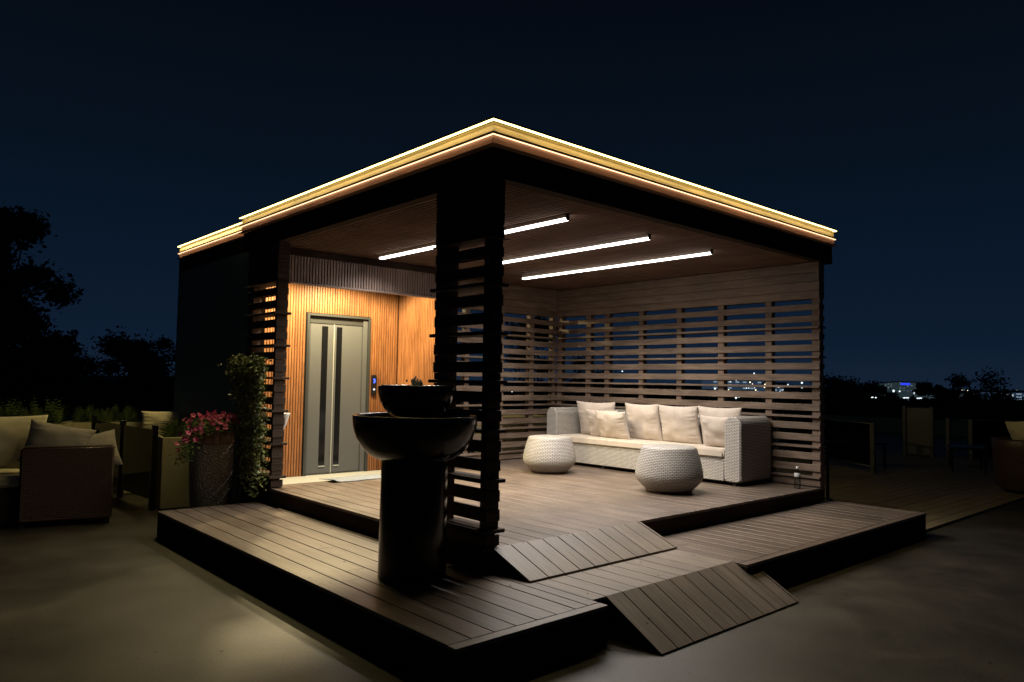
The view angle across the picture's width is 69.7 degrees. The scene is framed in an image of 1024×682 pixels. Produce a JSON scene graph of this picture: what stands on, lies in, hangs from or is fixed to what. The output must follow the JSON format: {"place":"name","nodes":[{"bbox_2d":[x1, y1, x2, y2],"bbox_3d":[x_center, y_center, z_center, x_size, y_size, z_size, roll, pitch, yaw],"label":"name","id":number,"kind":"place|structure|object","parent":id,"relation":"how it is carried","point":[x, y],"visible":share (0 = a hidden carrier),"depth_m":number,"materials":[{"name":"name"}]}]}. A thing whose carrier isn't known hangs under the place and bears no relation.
{"place":"outdoors","nodes":[
{"label":"outdoors","id":0,"kind":"place"},
{"bbox_2d":[0,427,1023,681],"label":"terrace floor","id":1,"kind":"structure","parent":0,"point":[944,603],"depth_m":4.76,"materials":[{"name":"concrete"}]},
{"bbox_2d":[0,396,74,427],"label":"planter box","id":2,"kind":"object","parent":1,"relation":"on","point":[52,413],"visible":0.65,"depth_m":10.73,"materials":[{"name":"green"}]},
{"bbox_2d":[0,445,114,528],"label":"brown wicker sofa","id":3,"kind":"object","parent":1,"relation":"on","point":[43,484],"visible":0.9,"depth_m":7.58,"materials":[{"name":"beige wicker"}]},
{"bbox_2d":[0,415,47,468],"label":"cushion","id":4,"kind":"object","parent":3,"relation":"on","point":[14,432],"visible":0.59,"depth_m":7.73,"materials":[{"name":"beige fabric"}]},
{"bbox_2d":[17,419,95,460],"bbox_3d":[-4.812,1.103,7.796,0.620,0.450,0.247,15,-23,-23],"label":"cushion","id":5,"kind":"object","parent":3,"relation":"on","point":[41,433],"visible":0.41,"depth_m":7.73,"materials":[{"name":"grey fabric"}]},
{"bbox_2d":[86,429,122,465],"bbox_3d":[-4.526,1.206,7.953,0.500,0.429,0.232,-12,-21,-33],"label":"cushion","id":6,"kind":"object","parent":3,"relation":"on","point":[106,438],"visible":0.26,"depth_m":7.99,"materials":[{"name":"grey fabric"}]},
{"bbox_2d":[62,403,159,429],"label":"plants","id":7,"kind":"object","parent":1,"relation":"on","point":[131,416],"visible":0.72,"depth_m":11.42,"materials":[{"name":"green plant"}]},
{"bbox_2d":[91,415,158,510],"bbox_3d":[-5.060,1.513,9.494,0.077,0.990,2.526,4,-4,-44],"label":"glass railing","id":8,"kind":"object","parent":1,"relation":"on","point":[136,471],"visible":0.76,"depth_m":9.06,"materials":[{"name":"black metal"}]},
{"bbox_2d":[123,430,163,493],"bbox_3d":[-5.011,1.619,10.057,0.550,0.820,0.500,3,-4,-34],"label":"planter box","id":9,"kind":"object","parent":1,"relation":"on","point":[124,492],"visible":0.07,"depth_m":9.82,"materials":[{"name":"black"}]},
{"bbox_2d":[141,411,178,429],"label":"cushion","id":10,"kind":"object","parent":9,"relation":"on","point":[150,419],"visible":0.61,"depth_m":10.12,"materials":[{"name":"beige fabric"}]},
{"bbox_2d":[155,417,193,508],"bbox_3d":[-3.996,1.454,9.040,0.718,1.072,0.560,3,-4,-34],"label":"planter box","id":11,"kind":"object","parent":1,"relation":"on","point":[172,484],"visible":0.4,"depth_m":8.72,"materials":[{"name":"beige"}]},
{"bbox_2d":[169,410,240,507],"bbox_3d":[-3.334,1.350,7.948,0.604,1.204,0.862,0,-3,13],"label":"flower pot","id":12,"kind":"object","parent":1,"relation":"on","point":[210,441],"visible":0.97,"depth_m":7.88,"materials":[{"name":"brown wicker"}]},
{"bbox_2d":[173,221,320,503],"bbox_3d":[-2.971,0.390,10.346,2.587,3.493,2.776,4,-4,-42],"label":"elevator shaft","id":13,"kind":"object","parent":1,"relation":"on","point":[212,321],"visible":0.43,"depth_m":9.52,"materials":[{"name":"brown wood"}]},
{"bbox_2d":[301,313,370,475],"bbox_3d":[-2.369,0.713,9.917,0.952,2.123,0.120,4,-4,-42],"label":"elevator door","id":14,"kind":"structure","parent":13,"relation":"attached to","point":[337,373],"depth_m":9.90,"materials":[{"name":"grey metal"}]},
{"bbox_2d":[305,323,333,474],"bbox_3d":[-2.564,0.759,9.757,0.381,1.984,0.025,4,-4,-42],"label":"door leaf","id":15,"kind":"structure","parent":14,"relation":"in","point":[315,342],"depth_m":9.73,"materials":[{"name":"grey metal"}]},
{"bbox_2d":[331,325,361,472],"bbox_3d":[-2.260,0.778,10.029,0.431,1.984,0.025,4,-4,-42],"label":"door leaf","id":16,"kind":"structure","parent":14,"relation":"in","point":[350,394],"depth_m":10.04,"materials":[{"name":"grey metal"}]},
{"bbox_2d":[261,248,436,484],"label":"elevator hall","id":17,"kind":"structure","parent":13,"relation":"attached to","point":[394,302],"depth_m":9.56,"materials":[{"name":"brown wood"}]},
{"bbox_2d":[371,375,376,394],"bbox_3d":[-1.922,0.613,10.242,0.084,0.280,0.030,4,-4,-42],"label":"call panel","id":18,"kind":"object","parent":17,"relation":"attached to","point":[373,384],"visible":1,"depth_m":10.23,"materials":[{"name":"black metal"}]},
{"bbox_2d":[238,116,837,290],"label":"pavilion roof","id":19,"kind":"structure","parent":13,"relation":"attached to","point":[374,211],"depth_m":6.99,"materials":[{"name":"brown wood"}]},
{"bbox_2d":[379,214,569,259],"bbox_3d":[-0.531,-1.035,7.561,0.054,0.054,3.058,4,-4,-42],"label":"ceiling lamp","id":20,"kind":"object","parent":19,"relation":"attached to","point":[539,223],"visible":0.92,"depth_m":6.91,"materials":[{"name":"white plastic"}]},
{"bbox_2d":[503,234,650,263],"bbox_3d":[0.594,-0.989,8.071,0.054,0.054,2.278,4,-4,-42],"label":"ceiling lamp","id":21,"kind":"object","parent":19,"relation":"attached to","point":[633,239],"visible":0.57,"depth_m":7.89,"materials":[{"name":"white plastic"}]},
{"bbox_2d":[522,249,712,279],"bbox_3d":[1.162,-0.924,9.101,0.054,0.054,3.018,4,-4,-42],"label":"ceiling lamp","id":22,"kind":"object","parent":19,"relation":"attached to","point":[637,261],"visible":1,"depth_m":8.87,"materials":[{"name":"white plastic"}]},
{"bbox_2d":[0,405,967,436],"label":"parapet","id":23,"kind":"structure","parent":1,"relation":"on","point":[885,424],"depth_m":25.66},
{"bbox_2d":[475,415,546,459],"bbox_3d":[0.049,1.705,12.036,1.380,0.950,0.500,4,-4,-42],"label":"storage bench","id":24,"kind":"object","parent":1,"relation":"on","point":[519,430],"visible":0.24,"depth_m":11.79,"materials":[{"name":"brown wood"}]},
{"bbox_2d":[157,500,925,681],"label":"deck","id":25,"kind":"structure","parent":1,"relation":"on","point":[459,623],"depth_m":5.09,"materials":[{"name":"brown wood"}]},
{"bbox_2d":[352,376,477,585],"bbox_3d":[-0.665,0.916,5.013,0.850,1.357,0.850,4,-4,-42],"label":"fountain","id":26,"kind":"object","parent":25,"relation":"on","point":[414,438],"visible":1,"depth_m":4.79,"materials":[{"name":"black stone"}]},
{"bbox_2d":[240,459,824,572],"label":"deck","id":27,"kind":"structure","parent":25,"relation":"on","point":[578,497],"depth_m":7.33,"materials":[{"name":"brown wood"}]},
{"bbox_2d":[240,242,291,502],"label":"slat column","id":28,"kind":"structure","parent":27,"relation":"on","point":[269,265],"depth_m":7.92,"materials":[{"name":"brown wood"}]},
{"bbox_2d":[217,352,272,497],"bbox_3d":[-2.896,0.919,7.981,0.337,1.602,1.110,4,-4,-42],"label":"climbing plant","id":29,"kind":"object","parent":28,"relation":"attached to","point":[243,369],"visible":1,"depth_m":7.82,"materials":[{"name":"green plant"}]},
{"bbox_2d":[283,413,289,429],"bbox_3d":[-2.511,0.883,8.082,0.136,0.178,0.136,1,-3,3],"label":"wall lamp","id":30,"kind":"object","parent":28,"relation":"attached to","point":[286,415],"depth_m":8.06,"materials":[{"name":"white ceramic"}]},
{"bbox_2d":[321,474,380,481],"bbox_3d":[-1.750,1.598,8.691,0.982,0.039,0.375,4,-4,-42],"label":"door mat","id":31,"kind":"object","parent":27,"relation":"on","point":[357,478],"depth_m":8.59,"materials":[{"name":"beige fabric"}]},
{"bbox_2d":[428,177,509,570],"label":"slat column","id":32,"kind":"structure","parent":27,"relation":"on","point":[470,215],"depth_m":5.33,"materials":[{"name":"brown wood"}]},
{"bbox_2d":[456,280,556,459],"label":"slat wall","id":33,"kind":"structure","parent":27,"relation":"on","point":[531,303],"depth_m":11.24,"materials":[{"name":"brown wood"}]},
{"bbox_2d":[523,435,575,473],"bbox_3d":[0.487,1.467,9.550,0.688,0.469,0.688,-1,-4,31],"label":"wicker pouf","id":34,"kind":"object","parent":27,"relation":"on","point":[551,454],"visible":1,"depth_m":9.29,"materials":[{"name":"white wicker"}]},
{"bbox_2d":[547,407,770,485],"bbox_3d":[1.813,1.338,9.840,0.701,0.800,3.175,4,-4,-42],"label":"wicker sofa","id":35,"kind":"object","parent":27,"relation":"on","point":[744,455],"visible":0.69,"depth_m":8.83,"materials":[{"name":"white wicker"}]},
{"bbox_2d":[576,401,614,434],"bbox_3d":[1.228,1.124,10.564,0.700,0.527,0.182,-2,9,44],"label":"cushion","id":36,"kind":"object","parent":35,"relation":"on","point":[583,417],"visible":0.37,"depth_m":10.61,"materials":[{"name":"beige fabric"}]},
{"bbox_2d":[585,409,617,436],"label":"cushion","id":37,"kind":"object","parent":35,"relation":"on","point":[593,424],"visible":0.33,"depth_m":10.35,"materials":[{"name":"beige fabric"}]},
{"bbox_2d":[595,410,630,439],"bbox_3d":[1.378,1.154,10.065,0.161,0.416,0.560,-21,11,-38],"label":"cushion","id":38,"kind":"object","parent":35,"relation":"on","point":[612,424],"visible":0.98,"depth_m":9.96,"materials":[{"name":"beige fabric"}]},
{"bbox_2d":[625,403,662,440],"bbox_3d":[1.782,1.100,9.946,0.176,0.527,0.600,-13,6,-37],"label":"cushion","id":39,"kind":"object","parent":35,"relation":"on","point":[644,422],"visible":0.98,"depth_m":9.85,"materials":[{"name":"beige fabric"}]},
{"bbox_2d":[658,405,701,443],"bbox_3d":[2.169,1.083,9.515,0.173,0.517,0.620,-14,7,-40],"label":"cushion","id":40,"kind":"object","parent":35,"relation":"on","point":[680,424],"visible":0.99,"depth_m":9.42,"materials":[{"name":"beige fabric"}]},
{"bbox_2d":[700,415,728,447],"bbox_3d":[2.531,1.104,8.898,0.153,0.416,0.520,-19,12,-43],"label":"cushion","id":41,"kind":"object","parent":35,"relation":"on","point":[714,431],"visible":0.63,"depth_m":8.90,"materials":[{"name":"beige fabric"}]},
{"bbox_2d":[698,406,741,443],"bbox_3d":[2.584,1.065,9.067,0.183,0.527,0.640,-13,6,-38],"label":"cushion","id":42,"kind":"object","parent":35,"relation":"on","point":[719,412],"visible":0.27,"depth_m":9.02,"materials":[{"name":"beige fabric"}]},
{"bbox_2d":[635,444,702,493],"bbox_3d":[1.714,1.390,8.033,0.730,0.498,0.730,2,-3,-15],"label":"wicker pouf","id":43,"kind":"object","parent":27,"relation":"on","point":[670,468],"visible":1,"depth_m":7.76,"materials":[{"name":"white wicker"}]},
{"bbox_2d":[555,261,826,487],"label":"slat wall","id":44,"kind":"structure","parent":27,"relation":"on","point":[769,287],"depth_m":9.58,"materials":[{"name":"brown wood"}]},
{"bbox_2d":[794,466,800,488],"bbox_3d":[3.260,1.557,8.404,0.070,0.254,0.070,4,-4,-42],"label":"bottle","id":45,"kind":"object","parent":27,"relation":"on","point":[796,474],"visible":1,"depth_m":8.40,"materials":[{"name":"glass"}]},
{"bbox_2d":[492,521,676,582],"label":"ramp","id":46,"kind":"structure","parent":25,"relation":"on","point":[539,559],"depth_m":5.42,"materials":[{"name":"brown wood"}]},
{"bbox_2d":[606,561,798,655],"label":"ramp","id":47,"kind":"structure","parent":1,"relation":"on","point":[663,617],"depth_m":4.79,"materials":[{"name":"brown wood"}]},
{"bbox_2d":[467,445,1023,530],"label":"terrace boards","id":48,"kind":"object","parent":1,"relation":"on","point":[937,491],"visible":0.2,"depth_m":11.55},
{"bbox_2d":[776,413,875,473],"bbox_3d":[6.318,2.032,15.062,0.142,0.930,3.873,1,-3,-5],"label":"glass railing","id":49,"kind":"object","parent":48,"relation":"on","point":[862,451],"visible":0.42,"depth_m":14.15,"materials":[{"name":"glass"}]},
{"bbox_2d":[824,450,832,500],"bbox_3d":[4.210,1.821,9.987,0.284,0.670,0.144,2,-3,-18],"label":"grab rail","id":50,"kind":"object","parent":48,"relation":"on","point":[827,498],"visible":0.63,"depth_m":9.98,"materials":[{"name":"black metal"}]},
{"bbox_2d":[902,406,934,457],"bbox_3d":[9.188,2.055,16.646,0.081,1.150,0.654,4,-4,-41],"label":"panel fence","id":51,"kind":"object","parent":48,"relation":"on","point":[918,437],"visible":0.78,"depth_m":16.64,"materials":[{"name":"brown metal"}]},
{"bbox_2d":[947,444,987,472],"bbox_3d":[8.628,2.219,13.950,0.600,0.450,0.900,-1,-4,28],"label":"table","id":52,"kind":"object","parent":48,"relation":"on","point":[980,448],"visible":1,"depth_m":13.70,"materials":[{"name":"black metal"}]},
{"bbox_2d":[991,437,1023,493],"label":"tub chair","id":53,"kind":"object","parent":48,"relation":"on","point":[1008,459],"visible":0.98,"depth_m":10.90,"materials":[{"name":"brown wicker"}]},
{"bbox_2d":[1005,421,1023,439],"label":"cushion","id":54,"kind":"object","parent":53,"relation":"on","point":[1016,430],"visible":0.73,"depth_m":11.14,"materials":[{"name":"beige fabric"}]},
{"bbox_2d":[0,0,1023,389],"label":"sky","id":55,"kind":"structure","parent":0,"point":[143,130],"materials":[{"name":"blue"}]},
{"bbox_2d":[78,375,1023,397],"bbox_3d":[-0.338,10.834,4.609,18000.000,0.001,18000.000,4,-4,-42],"label":"land","id":56,"kind":"structure","parent":0,"point":[788,389],"depth_m":1950.24,"materials":[{"name":"black"}]},
{"bbox_2d":[0,201,83,370],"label":"tree","id":57,"kind":"object","parent":56,"relation":"on","point":[22,225],"visible":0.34,"depth_m":28.43,"materials":[{"name":"green plant"}]},
{"bbox_2d":[0,329,103,413],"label":"tree","id":58,"kind":"object","parent":56,"relation":"on","point":[68,339],"visible":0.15,"depth_m":27.13,"materials":[{"name":"brown plant"}]},
{"bbox_2d":[0,255,106,413],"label":"tree","id":59,"kind":"object","parent":56,"relation":"on","point":[42,358],"visible":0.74,"depth_m":25.38,"materials":[{"name":"green plant"}]},
{"bbox_2d":[74,347,127,412],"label":"tree","id":60,"kind":"object","parent":56,"relation":"on","point":[109,368],"visible":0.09,"depth_m":40.48,"materials":[{"name":"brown plant"}]},
{"bbox_2d":[84,326,170,412],"bbox_3d":[-20.085,5.792,39.068,4.367,13.177,4.575,0,-3,10],"label":"tree","id":61,"kind":"object","parent":56,"relation":"on","point":[125,352],"visible":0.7,"depth_m":38.27,"materials":[{"name":"green plant"}]},
{"bbox_2d":[117,334,174,411],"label":"tree","id":62,"kind":"object","parent":56,"relation":"on","point":[162,343],"visible":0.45,"depth_m":40.23,"materials":[{"name":"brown plant"}]},
{"bbox_2d":[136,334,175,410],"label":"tree","id":63,"kind":"object","parent":56,"relation":"on","point":[168,360],"visible":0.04,"depth_m":46.30,"materials":[{"name":"brown plant"}]},
{"bbox_2d":[503,316,557,406],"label":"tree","id":64,"kind":"object","parent":56,"relation":"on","point":[524,356],"visible":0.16,"depth_m":41.71,"materials":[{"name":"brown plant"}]},
{"bbox_2d":[71,380,1023,420],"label":"tree belt","id":65,"kind":"object","parent":56,"relation":"on","point":[901,402],"visible":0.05,"depth_m":107.93,"materials":[{"name":"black plant"}]},
{"bbox_2d":[702,380,762,389],"bbox_3d":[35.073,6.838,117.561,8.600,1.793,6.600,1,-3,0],"label":"building","id":66,"kind":"structure","parent":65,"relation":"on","point":[746,382],"depth_m":114.56,"materials":[{"name":"black"}]},
{"bbox_2d":[754,382,786,391],"bbox_3d":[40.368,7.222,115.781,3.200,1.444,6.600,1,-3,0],"label":"building","id":67,"kind":"structure","parent":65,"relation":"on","point":[779,389],"depth_m":112.75,"materials":[{"name":"black"}]},
{"bbox_2d":[912,390,975,398],"bbox_3d":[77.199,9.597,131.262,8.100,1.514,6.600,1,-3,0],"label":"building","id":68,"kind":"structure","parent":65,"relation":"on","point":[933,397],"depth_m":130.39,"materials":[{"name":"black"}]},
{"bbox_2d":[969,390,1023,399],"bbox_3d":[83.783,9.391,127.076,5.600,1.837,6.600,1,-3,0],"label":"building","id":69,"kind":"structure","parent":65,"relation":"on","point":[1018,393],"depth_m":124.04,"materials":[{"name":"black"}]},
{"bbox_2d":[555,356,616,403],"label":"tree","id":70,"kind":"object","parent":56,"relation":"on","point":[579,385],"visible":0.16,"depth_m":59.77,"materials":[{"name":"brown plant"}]},
{"bbox_2d":[615,381,653,405],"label":"tree","id":71,"kind":"object","parent":56,"relation":"on","point":[629,395],"visible":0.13,"depth_m":78.12,"materials":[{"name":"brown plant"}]},
{"bbox_2d":[637,382,675,405],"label":"tree","id":72,"kind":"object","parent":56,"relation":"on","point":[664,396],"visible":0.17,"depth_m":86.51,"materials":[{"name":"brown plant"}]},
{"bbox_2d":[786,370,865,416],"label":"tree","id":73,"kind":"object","parent":56,"relation":"on","point":[834,385],"visible":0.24,"depth_m":64.04,"materials":[{"name":"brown plant"}]},
{"bbox_2d":[827,375,892,416],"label":"tree","id":74,"kind":"object","parent":56,"relation":"on","point":[879,408],"visible":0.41,"depth_m":75.36,"materials":[{"name":"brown plant"}]},
{"bbox_2d":[855,383,890,405],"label":"tree","id":75,"kind":"object","parent":56,"relation":"on","point":[883,389],"visible":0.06,"depth_m":89.46,"materials":[{"name":"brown plant"}]},
{"bbox_2d":[914,380,947,416],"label":"tree","id":76,"kind":"object","parent":56,"relation":"on","point":[928,389],"visible":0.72,"depth_m":94.84,"materials":[{"name":"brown plant"}]},
{"bbox_2d":[943,366,1023,420],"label":"tree","id":77,"kind":"object","parent":56,"relation":"on","point":[975,405],"visible":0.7,"depth_m":69.92,"materials":[{"name":"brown plant"}]},
{"bbox_2d":[622,371,921,398],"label":"city lights","id":78,"kind":"object","parent":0,"point":[802,383],"visible":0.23,"depth_m":90.59,"materials":[{"name":"white"}]},
{"bbox_2d":[879,382,891,395],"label":"tower block","id":79,"kind":"structure","parent":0,"point":[888,385],"depth_m":574.63,"materials":[{"name":"black"}]},
{"bbox_2d":[891,381,917,400],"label":"tower block","id":80,"kind":"structure","parent":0,"point":[905,388],"depth_m":558.86,"materials":[{"name":"black"}]}
]}

